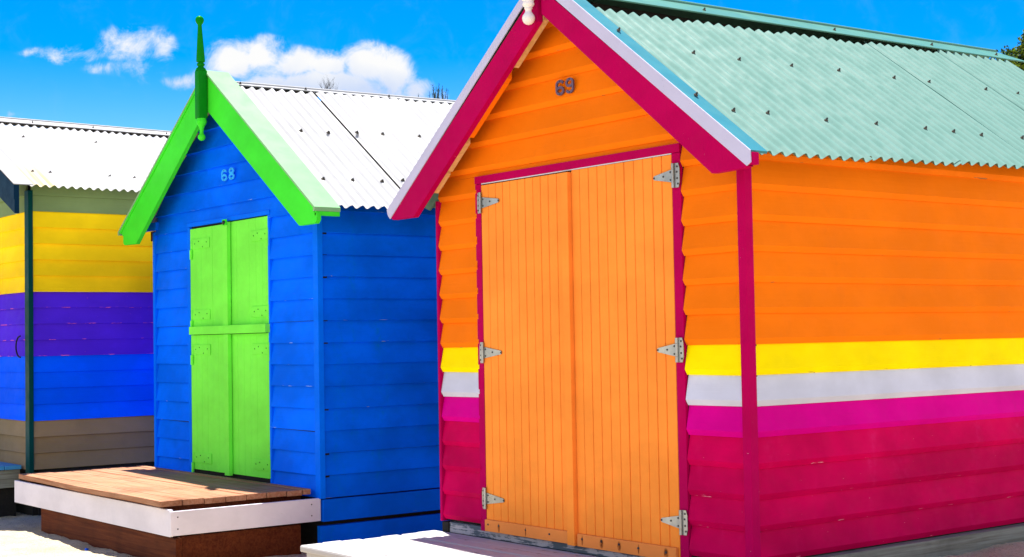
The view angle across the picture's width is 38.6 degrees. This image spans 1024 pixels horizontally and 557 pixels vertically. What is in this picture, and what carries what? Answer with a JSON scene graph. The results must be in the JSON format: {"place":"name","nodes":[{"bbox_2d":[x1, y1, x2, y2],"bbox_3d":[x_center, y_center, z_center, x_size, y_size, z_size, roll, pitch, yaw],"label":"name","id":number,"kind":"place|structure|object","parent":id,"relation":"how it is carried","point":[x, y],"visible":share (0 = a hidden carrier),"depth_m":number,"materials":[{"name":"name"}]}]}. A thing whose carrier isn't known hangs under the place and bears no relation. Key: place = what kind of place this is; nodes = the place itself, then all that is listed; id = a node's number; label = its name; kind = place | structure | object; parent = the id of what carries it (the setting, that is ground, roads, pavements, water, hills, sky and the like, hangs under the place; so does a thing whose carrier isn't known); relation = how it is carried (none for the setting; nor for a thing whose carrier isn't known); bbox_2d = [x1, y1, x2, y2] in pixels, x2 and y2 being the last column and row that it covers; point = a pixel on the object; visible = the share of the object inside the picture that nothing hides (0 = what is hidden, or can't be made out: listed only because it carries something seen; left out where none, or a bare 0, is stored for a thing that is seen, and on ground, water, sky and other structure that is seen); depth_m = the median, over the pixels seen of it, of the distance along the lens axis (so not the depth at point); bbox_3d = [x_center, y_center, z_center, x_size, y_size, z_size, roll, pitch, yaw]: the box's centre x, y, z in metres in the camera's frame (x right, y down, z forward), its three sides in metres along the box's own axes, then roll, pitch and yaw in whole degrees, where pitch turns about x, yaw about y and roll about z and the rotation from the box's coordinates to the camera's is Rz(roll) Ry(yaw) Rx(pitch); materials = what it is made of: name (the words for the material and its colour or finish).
{"place":"outdoors","nodes":[
{"label":"outdoors","id":0,"kind":"place"},
{"bbox_2d":[0,512,1023,556],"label":"sand","id":1,"kind":"structure","parent":0,"point":[22,535],"depth_m":10.97,"materials":[{"name":"white sand"}]},
{"bbox_2d":[387,0,1023,556],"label":"beach hut","id":2,"kind":"object","parent":1,"relation":"on","point":[719,282],"visible":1,"depth_m":8.37,"materials":[{"name":"paint"}]},
{"bbox_2d":[477,172,577,545],"bbox_3d":[0.081,0.482,8.932,0.050,2.190,0.923,1,-3,-38],"label":"door","id":3,"kind":"structure","parent":2,"relation":"in","point":[527,351],"depth_m":8.90,"materials":[{"name":"orange paint"}]},
{"bbox_2d":[571,155,687,556],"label":"door","id":4,"kind":"structure","parent":2,"relation":"in","point":[626,348],"depth_m":8.20,"materials":[{"name":"orange paint"}]},
{"bbox_2d":[0,0,1023,137],"label":"sky","id":5,"kind":"structure","parent":0,"point":[120,63],"materials":[{"name":"blue"}]},
{"bbox_3d":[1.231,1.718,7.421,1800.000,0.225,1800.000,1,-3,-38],"label":"ground","id":6,"kind":"structure","parent":0,"visible":0},
{"bbox_2d":[0,462,20,516],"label":"timber deck","id":7,"kind":"structure","parent":6,"relation":"on","point":[9,473],"depth_m":13.03,"materials":[{"name":"grey wood"}]},
{"bbox_2d":[0,116,170,515],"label":"beach hut","id":8,"kind":"object","parent":6,"relation":"on","point":[76,343],"visible":0.52,"depth_m":13.40,"materials":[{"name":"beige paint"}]},
{"bbox_2d":[14,465,320,556],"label":"timber deck","id":9,"kind":"structure","parent":6,"relation":"on","point":[141,511],"depth_m":10.45,"materials":[{"name":"brown wood"}]},
{"bbox_2d":[118,16,455,544],"bbox_3d":[-1.104,0.015,12.633,3.507,4.190,3.475,1,-3,-38],"label":"beach hut","id":10,"kind":"object","parent":6,"relation":"on","point":[295,337],"visible":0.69,"depth_m":11.16,"materials":[{"name":"blue paint"}]},
{"bbox_2d":[189,219,230,334],"bbox_3d":[-2.485,-0.002,11.948,0.090,0.913,0.748,1,-3,-38],"label":"door","id":11,"kind":"structure","parent":10,"relation":"in","point":[210,247],"depth_m":11.96,"materials":[{"name":"green paint"}]},
{"bbox_2d":[190,334,232,475],"bbox_3d":[-2.454,1.026,11.921,0.053,1.135,0.737,1,-3,-38],"label":"door","id":12,"kind":"structure","parent":10,"relation":"in","point":[211,355],"depth_m":11.92,"materials":[{"name":"green paint"}]},
{"bbox_2d":[223,216,269,333],"bbox_3d":[-2.072,-0.020,11.440,0.068,0.893,0.702,1,-3,-38],"label":"door","id":13,"kind":"structure","parent":10,"relation":"in","point":[248,237],"depth_m":11.43,"materials":[{"name":"green paint"}]},
{"bbox_2d":[231,333,270,478],"bbox_3d":[-2.031,0.984,11.396,0.035,1.110,0.649,1,-3,-38],"label":"door","id":14,"kind":"structure","parent":10,"relation":"in","point":[250,352],"depth_m":11.40,"materials":[{"name":"green paint"}]},
{"bbox_2d":[319,77,338,89],"bbox_3d":[-4.888,-1.139,39.712,1.169,8.840,1.560,-1,-2,-5],"label":"bare tree","id":15,"kind":"object","parent":6,"relation":"on","point":[328,83],"visible":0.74,"depth_m":39.91,"materials":[{"name":"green plant"}]},
{"bbox_2d":[428,83,447,99],"bbox_3d":[-1.928,-1.056,39.860,0.630,8.576,0.743,1,-3,-38],"label":"feathery tree","id":16,"kind":"object","parent":6,"relation":"on","point":[441,93],"visible":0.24,"depth_m":39.95,"materials":[{"name":"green plant"}]},
{"bbox_2d":[300,530,596,556],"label":"timber deck","id":17,"kind":"structure","parent":6,"relation":"on","point":[433,543],"depth_m":8.84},
{"bbox_2d":[994,29,1023,70],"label":"leafy tree","id":18,"kind":"object","parent":6,"relation":"on","point":[1018,53],"visible":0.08,"depth_m":24.87,"materials":[{"name":"green plant"}]}
]}

